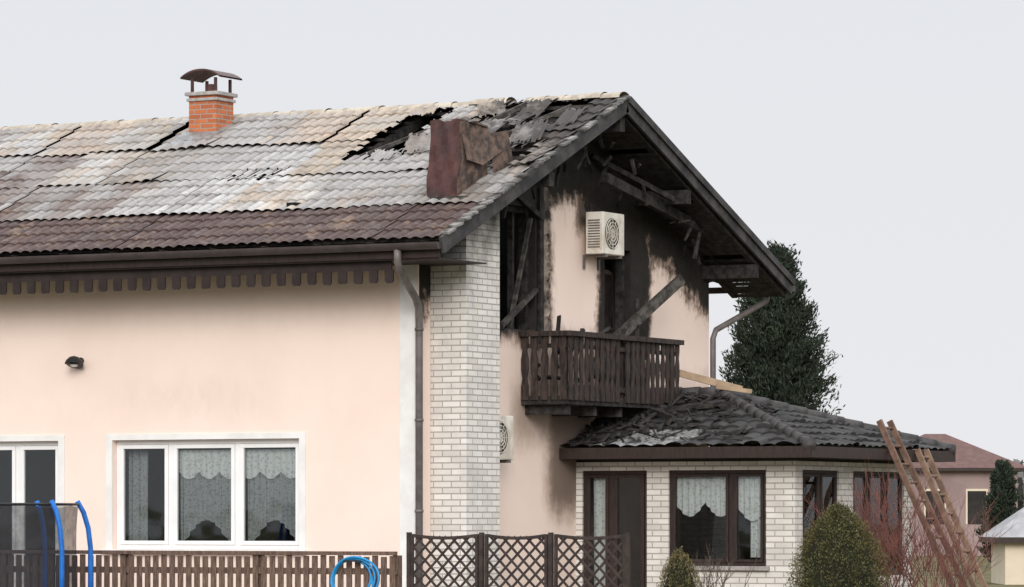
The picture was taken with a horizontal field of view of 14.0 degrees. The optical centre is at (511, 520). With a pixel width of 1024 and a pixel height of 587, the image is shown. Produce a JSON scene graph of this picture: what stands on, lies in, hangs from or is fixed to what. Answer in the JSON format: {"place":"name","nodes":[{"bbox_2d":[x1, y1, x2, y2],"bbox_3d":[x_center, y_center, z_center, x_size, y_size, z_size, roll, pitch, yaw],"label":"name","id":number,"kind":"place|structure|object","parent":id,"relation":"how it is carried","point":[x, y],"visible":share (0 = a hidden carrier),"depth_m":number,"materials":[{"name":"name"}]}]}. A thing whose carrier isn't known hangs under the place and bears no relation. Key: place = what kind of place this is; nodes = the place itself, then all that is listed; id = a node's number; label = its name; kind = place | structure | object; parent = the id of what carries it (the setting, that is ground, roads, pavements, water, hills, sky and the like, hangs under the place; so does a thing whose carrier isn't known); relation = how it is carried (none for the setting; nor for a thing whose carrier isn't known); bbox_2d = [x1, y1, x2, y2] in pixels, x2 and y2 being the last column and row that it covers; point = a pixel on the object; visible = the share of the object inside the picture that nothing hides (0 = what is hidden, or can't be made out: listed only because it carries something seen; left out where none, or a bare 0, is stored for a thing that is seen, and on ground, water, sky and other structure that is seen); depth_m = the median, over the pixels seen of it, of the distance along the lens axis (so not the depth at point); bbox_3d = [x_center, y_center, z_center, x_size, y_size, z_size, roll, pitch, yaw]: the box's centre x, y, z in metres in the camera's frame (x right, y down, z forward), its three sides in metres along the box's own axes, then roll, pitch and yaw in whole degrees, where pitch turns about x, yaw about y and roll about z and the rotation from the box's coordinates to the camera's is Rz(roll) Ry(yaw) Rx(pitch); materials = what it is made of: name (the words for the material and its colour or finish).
{"place":"outdoors","nodes":[
{"label":"outdoors","id":0,"kind":"place"},
{"bbox_2d":[0,0,1023,463],"label":"sky","id":1,"kind":"structure","parent":0,"point":[882,140],"materials":[{"name":"white"}]},
{"bbox_2d":[645,386,720,394],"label":"sunroom ridge caps","id":2,"kind":"object","parent":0,"point":[706,390],"visible":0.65,"depth_m":60.69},
{"bbox_2d":[576,461,800,586],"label":"sunroom front wall","id":3,"kind":"structure","parent":0,"point":[783,510],"depth_m":58.20,"materials":[{"name":"white brick"}]},
{"bbox_2d":[584,471,646,586],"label":"sunroom door frame","id":4,"kind":"object","parent":3,"relation":"in","point":[612,503],"visible":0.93,"depth_m":59.12,"materials":[{"name":"brown wood"}]},
{"bbox_2d":[594,478,604,586],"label":"sunroom door curtain","id":5,"kind":"object","parent":4,"relation":"hanging from","point":[599,506],"visible":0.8,"depth_m":59.32,"materials":[{"name":"white fabric"}]},
{"bbox_2d":[562,391,801,446],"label":"sunroom roof front","id":6,"kind":"structure","parent":3,"relation":"on","point":[763,432],"depth_m":58.65,"materials":[{"name":"grey tile"}]},
{"bbox_2d":[570,391,778,445],"bbox_3d":[2.456,-1.506,59.452,2.887,0.938,2.834,0,0,28],"label":"charred debris","id":7,"kind":"object","parent":6,"relation":"on","point":[604,433],"visible":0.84,"depth_m":59.39,"materials":[{"name":"black wood"}]},
{"bbox_2d":[663,566,769,570],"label":"sunroom sill","id":8,"kind":"structure","parent":3,"relation":"attached to","point":[756,568],"depth_m":58.08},
{"bbox_2d":[670,470,765,565],"bbox_3d":[2.887,-0.030,58.371,1.496,1.336,0.085,0,0,28],"label":"sunroom window frame","id":9,"kind":"object","parent":3,"relation":"in","point":[731,476],"visible":0.81,"depth_m":58.26,"materials":[{"name":"brown wood"}]},
{"bbox_2d":[677,477,759,520],"bbox_3d":[2.916,-0.303,58.426,1.420,0.634,0.044,0,0,28],"label":"sunroom valance","id":10,"kind":"object","parent":9,"relation":"hanging from","point":[695,495],"visible":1,"depth_m":58.46,"materials":[{"name":"white fabric"}]},
{"bbox_2d":[576,458,904,463],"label":"sunroom ceiling","id":11,"kind":"structure","parent":0,"point":[735,459],"depth_m":58.69,"materials":[{"name":"brown wood"}]},
{"bbox_2d":[559,446,955,461],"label":"sunroom fascia","id":12,"kind":"structure","parent":11,"relation":"attached to","point":[844,453],"depth_m":58.16,"materials":[{"name":"brown wood"}]},
{"bbox_2d":[751,517,759,557],"bbox_3d":[3.447,-0.050,58.188,0.260,1.140,0.040,0,0,28],"label":"sunroom tieback curtain","id":13,"kind":"object","parent":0,"point":[755,534],"visible":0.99,"depth_m":58.22,"materials":[{"name":"white fabric"}]},
{"bbox_2d":[704,440,923,449],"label":"sunroom roof back","id":14,"kind":"structure","parent":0,"point":[757,443],"depth_m":62.65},
{"bbox_2d":[912,471,1017,555],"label":"walls","id":15,"kind":"structure","parent":0,"point":[957,484],"depth_m":200.03,"materials":[{"name":"pink paint"}]},
{"bbox_2d":[926,491,985,523],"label":"windows","id":16,"kind":"structure","parent":15,"relation":"attached to","point":[975,499],"depth_m":200.01,"materials":[{"name":"glass"}]},
{"bbox_2d":[924,489,987,523],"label":"window frames","id":17,"kind":"structure","parent":15,"relation":"attached to","point":[967,490],"depth_m":200.00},
{"bbox_2d":[915,468,1023,471],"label":"eave","id":18,"kind":"object","parent":15,"relation":"attached to","point":[974,469],"visible":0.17,"depth_m":199.53,"materials":[{"name":"brown wood"}]},
{"bbox_2d":[912,434,1023,467],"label":"roof","id":19,"kind":"structure","parent":18,"relation":"on","point":[968,455],"depth_m":200.73,"materials":[{"name":"brown ceramic"}]},
{"bbox_2d":[912,556,1023,586],"bbox_3d":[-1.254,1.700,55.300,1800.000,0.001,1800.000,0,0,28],"label":"ground","id":20,"kind":"structure","parent":0,"point":[987,576],"depth_m":130.79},
{"bbox_2d":[0,500,92,586],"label":"trampoline","id":21,"kind":"object","parent":20,"relation":"on","point":[28,543],"visible":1,"depth_m":52.02,"materials":[{"name":"black plastic"}]},
{"bbox_2d":[0,550,401,586],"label":"picket fence","id":22,"kind":"object","parent":20,"relation":"on","point":[259,570],"visible":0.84,"depth_m":53.16,"materials":[{"name":"brown wood"}]},
{"bbox_2d":[0,237,422,586],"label":"front wall","id":23,"kind":"structure","parent":20,"relation":"on","point":[318,363],"depth_m":56.70,"materials":[{"name":"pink paint"}]},
{"bbox_2d":[0,441,57,578],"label":"balcony door frame","id":24,"kind":"object","parent":23,"relation":"attached to","point":[18,449],"visible":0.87,"depth_m":58.39,"materials":[{"name":"white plastic"}]},
{"bbox_2d":[65,356,83,368],"bbox_3d":[-6.030,-2.179,57.673,0.260,0.176,0.303,0,0,28],"label":"wall lamp","id":25,"kind":"object","parent":23,"relation":"attached to","point":[75,362],"visible":1,"depth_m":57.60,"materials":[{"name":"black plastic"}]},
{"bbox_2d":[0,432,305,549],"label":"window surrounds","id":26,"kind":"object","parent":23,"relation":"attached to","point":[110,438],"visible":0.93,"depth_m":57.34,"materials":[{"name":"white paint"}]},
{"bbox_2d":[100,549,308,550],"bbox_3d":[-4.180,0.425,56.849,3.280,0.049,0.220,0,0,28],"label":"window sill","id":27,"kind":"structure","parent":23,"relation":"attached to","point":[201,550],"depth_m":56.77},
{"bbox_2d":[117,439,298,549],"bbox_3d":[-4.115,-0.350,56.970,2.996,1.496,0.085,0,0,28],"label":"front window frame","id":28,"kind":"object","parent":23,"relation":"attached to","point":[237,447],"visible":1,"depth_m":57.02,"materials":[{"name":"white plastic"}]},
{"bbox_2d":[129,451,147,540],"bbox_3d":[-5.155,-0.310,57.720,0.320,1.300,0.060,0,0,28],"label":"front curtain","id":29,"kind":"object","parent":28,"relation":"hanging from","point":[138,495],"visible":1,"depth_m":57.73,"materials":[{"name":"white fabric"}]},
{"bbox_2d":[124,447,280,540],"bbox_3d":[-4.121,-0.350,56.959,2.762,1.262,0.006,0,0,28],"label":"front window glass","id":30,"kind":"object","parent":28,"relation":"attached to","point":[124,492],"visible":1,"depth_m":57.61,"materials":[{"name":"glass"}]},
{"bbox_2d":[179,449,295,478],"bbox_3d":[-3.699,-0.760,56.836,1.960,0.400,0.024,0,0,28],"label":"front curtain valance","id":31,"kind":"object","parent":28,"relation":"attached to","point":[267,463],"visible":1,"depth_m":56.80,"materials":[{"name":"fabric"}]},
{"bbox_2d":[181,472,230,540],"bbox_3d":[-4.133,-0.330,57.107,0.940,1.260,0.060,0,0,28],"label":"front curtain","id":32,"kind":"object","parent":31,"relation":"hanging from","point":[203,498],"visible":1,"depth_m":57.13,"materials":[{"name":"white fabric"}]},
{"bbox_2d":[248,472,295,540],"bbox_3d":[-3.207,-0.330,56.613,0.880,1.260,0.060,0,0,28],"label":"front curtain","id":33,"kind":"object","parent":31,"relation":"hanging from","point":[270,500],"visible":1,"depth_m":56.65,"materials":[{"name":"white fabric"}]},
{"bbox_2d":[0,257,473,273],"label":"eave soffit","id":34,"kind":"structure","parent":23,"relation":"attached to","point":[418,261],"depth_m":55.12,"materials":[{"name":"brown wood"}]},
{"bbox_2d":[0,261,393,294],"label":"scalloped eave trim","id":35,"kind":"structure","parent":34,"relation":"attached to","point":[357,269],"depth_m":55.88,"materials":[{"name":"brown wood"}]},
{"bbox_2d":[0,249,439,271],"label":"eave fascia","id":36,"kind":"structure","parent":34,"relation":"attached to","point":[430,253],"depth_m":55.59,"materials":[{"name":"brown wood"}]},
{"bbox_2d":[0,241,440,263],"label":"gutter","id":37,"kind":"object","parent":34,"relation":"attached to","point":[164,254],"visible":1,"depth_m":55.41,"materials":[{"name":"brown metal"}]},
{"bbox_2d":[0,109,785,297],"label":"rafters","id":38,"kind":"object","parent":34,"relation":"on","point":[417,123],"visible":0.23,"depth_m":60.84,"materials":[{"name":"brown wood"}]},
{"bbox_2d":[0,108,746,269],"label":"battens","id":39,"kind":"object","parent":38,"relation":"attached to","point":[377,140],"visible":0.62,"depth_m":57.28,"materials":[{"name":"brown wood"}]},
{"bbox_2d":[0,96,621,252],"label":"roof sheets front","id":40,"kind":"object","parent":39,"relation":"on","point":[191,171],"visible":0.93,"depth_m":58.16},
{"bbox_2d":[164,131,221,150],"bbox_3d":[-4.643,-5.519,60.784,0.660,0.308,0.546,0,0,28],"label":"chimney flashing","id":41,"kind":"object","parent":40,"relation":"on","point":[189,135],"visible":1,"depth_m":60.85,"materials":[{"name":"grey metal"}]},
{"bbox_2d":[189,95,232,146],"bbox_3d":[-4.406,-5.750,61.230,0.470,0.900,0.470,0,0,28],"label":"chimney stack","id":42,"kind":"object","parent":40,"relation":"on","point":[214,115],"visible":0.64,"depth_m":61.04,"materials":[{"name":"orange brick"}]},
{"bbox_2d":[185,91,237,102],"bbox_3d":[-4.406,-6.188,61.230,0.570,0.135,0.570,0,0,28],"label":"chimney crown","id":43,"kind":"object","parent":42,"relation":"on","point":[221,93],"visible":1,"depth_m":61.02},
{"bbox_2d":[180,69,241,92],"bbox_3d":[-4.406,-6.418,61.230,0.680,0.335,0.620,0,0,28],"label":"chimney cowl","id":44,"kind":"object","parent":43,"relation":"on","point":[199,75],"visible":1,"depth_m":61.16,"materials":[{"name":"metal"}]},
{"bbox_2d":[0,92,628,130],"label":"ridge caps","id":45,"kind":"object","parent":40,"relation":"on","point":[511,99],"visible":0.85,"depth_m":60.44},
{"bbox_2d":[0,98,765,282],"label":"roof sheets back","id":46,"kind":"object","parent":38,"relation":"on","point":[583,101],"visible":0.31,"depth_m":60.54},
{"bbox_2d":[312,102,596,244],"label":"exposed battens","id":47,"kind":"object","parent":38,"relation":"on","point":[521,106],"visible":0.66,"depth_m":58.13,"materials":[{"name":"grey wood"}]},
{"bbox_2d":[590,121,777,297],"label":"verge soffit boards","id":48,"kind":"object","parent":38,"relation":"attached to","point":[738,288],"visible":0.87,"depth_m":61.25,"materials":[{"name":"brown wood"}]},
{"bbox_2d":[709,286,794,293],"bbox_3d":[-2.289,-3.535,67.263,14.920,0.090,0.140,0,0,28],"label":"gutter","id":49,"kind":"object","parent":38,"relation":"attached to","point":[717,290],"visible":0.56,"depth_m":64.28,"materials":[{"name":"brown metal"}]},
{"bbox_2d":[394,249,423,586],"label":"downpipe","id":50,"kind":"object","parent":34,"relation":"attached to","point":[419,328],"visible":1,"depth_m":55.14,"materials":[{"name":"grey metal"}]},
{"bbox_2d":[439,96,795,293],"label":"barge boards","id":51,"kind":"object","parent":34,"relation":"attached to","point":[675,157],"visible":1,"depth_m":59.21,"materials":[{"name":"brown wood"}]},
{"bbox_2d":[440,96,629,234],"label":"verge tiles","id":52,"kind":"object","parent":51,"relation":"attached to","point":[506,187],"visible":1,"depth_m":55.84,"materials":[{"name":"grey tile"}]},
{"bbox_2d":[400,265,416,586],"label":"corner trim","id":53,"kind":"structure","parent":23,"relation":"attached to","point":[407,415],"depth_m":55.36,"materials":[{"name":"white paint"}]},
{"bbox_2d":[417,265,429,586],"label":"corner trim side","id":54,"kind":"structure","parent":23,"relation":"attached to","point":[423,282],"depth_m":55.49,"materials":[{"name":"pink paint"}]},
{"bbox_2d":[423,261,486,265],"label":"verge soffit front","id":55,"kind":"structure","parent":23,"relation":"attached to","point":[475,263],"depth_m":55.26,"materials":[{"name":"brown wood"}]},
{"bbox_2d":[330,556,379,586],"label":"garden hose","id":56,"kind":"object","parent":20,"relation":"on","point":[363,561],"visible":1,"depth_m":52.10,"materials":[{"name":"blue plastic"}]},
{"bbox_2d":[430,196,499,586],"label":"white brick flue","id":57,"kind":"object","parent":20,"relation":"on","point":[464,399],"visible":0.67,"depth_m":55.56,"materials":[{"name":"white brick"}]},
{"bbox_2d":[426,118,487,203],"bbox_3d":[-0.738,-4.670,55.973,0.565,1.340,0.855,0,0,28],"label":"metal clad chimney","id":58,"kind":"object","parent":57,"relation":"on","point":[453,170],"visible":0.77,"depth_m":55.63,"materials":[{"name":"brown metal"}]},
{"bbox_2d":[428,120,513,172],"bbox_3d":[-0.549,-4.960,56.177,0.620,0.720,1.290,0,0,28],"label":"metal chimney lid and peeled cladding","id":59,"kind":"object","parent":58,"relation":"attached to","point":[495,147],"visible":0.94,"depth_m":56.15,"materials":[{"name":"brown metal"}]},
{"bbox_2d":[406,532,629,586],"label":"lattice fence","id":60,"kind":"object","parent":20,"relation":"on","point":[482,562],"visible":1,"depth_m":51.19,"materials":[{"name":"brown wood"}]},
{"bbox_2d":[414,118,708,586],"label":"gable wall","id":61,"kind":"structure","parent":20,"relation":"on","point":[537,486],"depth_m":59.23,"materials":[{"name":"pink paint"}]},
{"bbox_2d":[500,415,512,462],"bbox_3d":[-0.240,-1.020,56.828,0.363,0.800,0.862,0,0,28],"label":"air conditioner","id":62,"kind":"object","parent":61,"relation":"attached to","point":[506,439],"visible":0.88,"depth_m":56.79,"materials":[{"name":"white plastic"}]},
{"bbox_2d":[544,187,552,337],"bbox_3d":[0.490,-3.700,58.499,0.045,2.300,0.287,0,0,28],"label":"peeling insulation","id":63,"kind":"object","parent":61,"relation":"attached to","point":[547,259],"visible":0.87,"depth_m":58.52},
{"bbox_2d":[500,187,638,398],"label":"charred frames","id":64,"kind":"structure","parent":61,"relation":"in","point":[523,313],"depth_m":58.28,"materials":[{"name":"black wood"}]},
{"bbox_2d":[500,218,684,357],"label":"leaning charred beam","id":65,"kind":"structure","parent":64,"relation":"on","point":[656,301],"depth_m":60.33,"materials":[{"name":"grey wood"}]},
{"bbox_2d":[521,395,660,418],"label":"balcony floor","id":66,"kind":"structure","parent":61,"relation":"attached to","point":[579,408],"depth_m":58.41,"materials":[{"name":"brown wood"}]},
{"bbox_2d":[519,330,683,404],"bbox_3d":[1.296,-2.135,59.233,0.799,0.950,3.620,0,0,28],"label":"balcony railing","id":67,"kind":"object","parent":66,"relation":"on","point":[667,370],"visible":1,"depth_m":58.40,"materials":[{"name":"brown wood"}]},
{"bbox_2d":[502,134,717,388],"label":"hanging charred laths","id":68,"kind":"object","parent":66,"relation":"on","point":[585,158],"visible":0.49,"depth_m":59.41,"materials":[{"name":"brown wood"}]},
{"bbox_2d":[583,211,623,270],"bbox_3d":[1.330,-3.980,59.731,0.403,0.800,0.862,0,0,28],"label":"air conditioner","id":69,"kind":"object","parent":61,"relation":"attached to","point":[604,235],"visible":1,"depth_m":59.39,"materials":[{"name":"white plastic"}]},
{"bbox_2d":[508,117,758,279],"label":"purlins","id":70,"kind":"object","parent":61,"relation":"attached to","point":[660,201],"visible":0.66,"depth_m":60.57,"materials":[{"name":"brown wood"}]},
{"bbox_2d":[605,274,612,381],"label":"back wall","id":71,"kind":"structure","parent":20,"relation":"on","point":[608,299],"depth_m":63.70,"materials":[{"name":"black paint"}]},
{"bbox_2d":[656,546,702,586],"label":"evergreen shrub","id":72,"kind":"object","parent":20,"relation":"on","point":[679,572],"visible":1,"depth_m":51.90,"materials":[{"name":"green plant"}]},
{"bbox_2d":[691,543,760,586],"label":"bare shrub","id":73,"kind":"object","parent":20,"relation":"on","point":[707,580],"visible":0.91,"depth_m":55.68,"materials":[{"name":"brown plant"}]},
{"bbox_2d":[718,239,845,414],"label":"conifer tree","id":74,"kind":"object","parent":20,"relation":"on","point":[774,347],"visible":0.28,"depth_m":79.57,"materials":[{"name":"green plant"}]},
{"bbox_2d":[785,499,898,586],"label":"round evergreen shrub","id":75,"kind":"object","parent":20,"relation":"on","point":[839,555],"visible":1,"depth_m":51.73,"materials":[{"name":"green plant"}]},
{"bbox_2d":[801,461,911,586],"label":"sunroom side wall","id":76,"kind":"structure","parent":20,"relation":"on","point":[844,470],"depth_m":59.46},
{"bbox_2d":[803,470,836,562],"bbox_3d":[4.278,-0.030,58.573,0.085,1.336,1.256,0,0,28],"label":"sunroom side window frame","id":77,"kind":"object","parent":76,"relation":"in","point":[819,475],"visible":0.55,"depth_m":58.57,"materials":[{"name":"brown wood"}]},
{"bbox_2d":[804,477,832,557],"bbox_3d":[4.289,-0.030,58.567,0.006,1.152,1.072,0,0,28],"label":"sunroom side window glass","id":78,"kind":"object","parent":77,"relation":"in","point":[809,485],"visible":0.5,"depth_m":58.40,"materials":[{"name":"glass"}]},
{"bbox_2d":[742,399,952,449],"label":"sunroom roof side","id":79,"kind":"structure","parent":76,"relation":"on","point":[818,430],"depth_m":59.76,"materials":[{"name":"grey tile"}]},
{"bbox_2d":[645,360,751,393],"bbox_3d":[2.671,-2.079,60.548,1.562,0.498,0.498,0,0,-7],"label":"fallen plank","id":80,"kind":"object","parent":79,"relation":"on","point":[721,384],"visible":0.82,"depth_m":60.71,"materials":[{"name":"beige wood"}]},
{"bbox_2d":[700,473,763,562],"bbox_3d":[4.199,0.390,62.088,3.100,2.380,0.030,0,0,28],"label":"sunroom inner back","id":81,"kind":"object","parent":79,"relation":"attached to","point":[712,530],"visible":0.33,"depth_m":62.66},
{"bbox_2d":[710,297,769,386],"bbox_3d":[3.469,-0.984,63.607,1.139,4.968,0.116,0,0,-35],"label":"downpipe","id":82,"kind":"object","parent":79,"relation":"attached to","point":[739,316],"visible":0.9,"depth_m":63.34,"materials":[{"name":"grey metal"}]},
{"bbox_2d":[717,390,815,449],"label":"hip caps","id":83,"kind":"object","parent":79,"relation":"attached to","point":[775,423],"visible":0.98,"depth_m":58.39,"materials":[{"name":"tile"}]},
{"bbox_2d":[728,391,955,453],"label":"hip caps","id":84,"kind":"object","parent":79,"relation":"attached to","point":[836,418],"visible":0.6,"depth_m":61.10,"materials":[{"name":"tile"}]},
{"bbox_2d":[853,471,901,574],"bbox_3d":[5.251,0.050,60.399,0.085,1.496,1.876,0,0,28],"label":"sunroom side window far frame","id":85,"kind":"object","parent":76,"relation":"in","point":[859,474],"visible":0.38,"depth_m":60.56,"materials":[{"name":"brown wood"}]},
{"bbox_2d":[855,478,898,568],"bbox_3d":[5.262,0.050,60.394,0.006,1.312,1.692,0,0,28],"label":"window","id":86,"kind":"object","parent":85,"relation":"in","point":[877,481],"visible":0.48,"depth_m":60.54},
{"bbox_2d":[802,454,955,586],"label":"bare shrub","id":87,"kind":"object","parent":20,"relation":"on","point":[865,516],"visible":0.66,"depth_m":57.90,"materials":[{"name":"red plant"}]},
{"bbox_2d":[876,419,968,586],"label":"wooden ladder","id":88,"kind":"object","parent":20,"relation":"on","point":[891,427],"visible":0.81,"depth_m":59.47,"materials":[{"name":"brown wood"}]},
{"bbox_2d":[863,489,1012,586],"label":"bare shrub","id":89,"kind":"object","parent":20,"relation":"on","point":[952,552],"visible":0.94,"depth_m":57.83,"materials":[{"name":"brown plant"}]},
{"bbox_2d":[915,448,987,586],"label":"wooden ladder","id":90,"kind":"object","parent":20,"relation":"on","point":[938,479],"visible":0.83,"depth_m":60.27,"materials":[{"name":"brown wood"}]},
{"bbox_2d":[974,459,1022,561],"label":"conifer tree","id":91,"kind":"object","parent":20,"relation":"on","point":[1003,488],"visible":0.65,"depth_m":149.83,"materials":[{"name":"green plant"}]},
{"bbox_2d":[979,507,1023,584],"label":"garden shed","id":92,"kind":"structure","parent":20,"relation":"on","point":[1009,568],"depth_m":110.19,"materials":[{"name":"cream painted wood"},{"name":"light grey metal"}]},
{"bbox_2d":[1013,459,1023,510],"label":"distant tree line","id":93,"kind":"object","parent":20,"relation":"on","point":[1021,487],"visible":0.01,"depth_m":333.60,"materials":[{"name":"grey plant"}]},
{"bbox_3d":[-5.315,-1.575,62.564,13.400,0.250,8.400,0,0,28],"label":"upper floor slab","id":94,"kind":"object","parent":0,"visible":0},
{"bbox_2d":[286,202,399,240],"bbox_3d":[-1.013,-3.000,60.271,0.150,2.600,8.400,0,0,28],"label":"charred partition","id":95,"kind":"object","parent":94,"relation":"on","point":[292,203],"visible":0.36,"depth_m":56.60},
{"bbox_2d":[500,211,515,328],"bbox_3d":[-0.198,-3.100,59.780,1.730,2.799,0.100,0,0,28],"label":"charred cross partition","id":96,"kind":"object","parent":94,"relation":"on","point":[503,268],"depth_m":59.67,"materials":[{"name":"black wood"}]},
{"bbox_3d":[-5.315,1.525,62.564,13.400,0.250,8.400,0,0,28],"label":"ground floor slab","id":97,"kind":"object","parent":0,"visible":0},
{"bbox_2d":[0,443,295,586],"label":"partition","id":98,"kind":"object","parent":97,"relation":"on","point":[40,475],"depth_m":60.84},
{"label":"sunroom floor","id":99,"kind":"structure","parent":0,"visible":0},
{"bbox_2d":[589,474,699,586],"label":"sunroom inner wall","id":100,"kind":"structure","parent":99,"relation":"on","point":[688,534],"depth_m":60.90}
]}

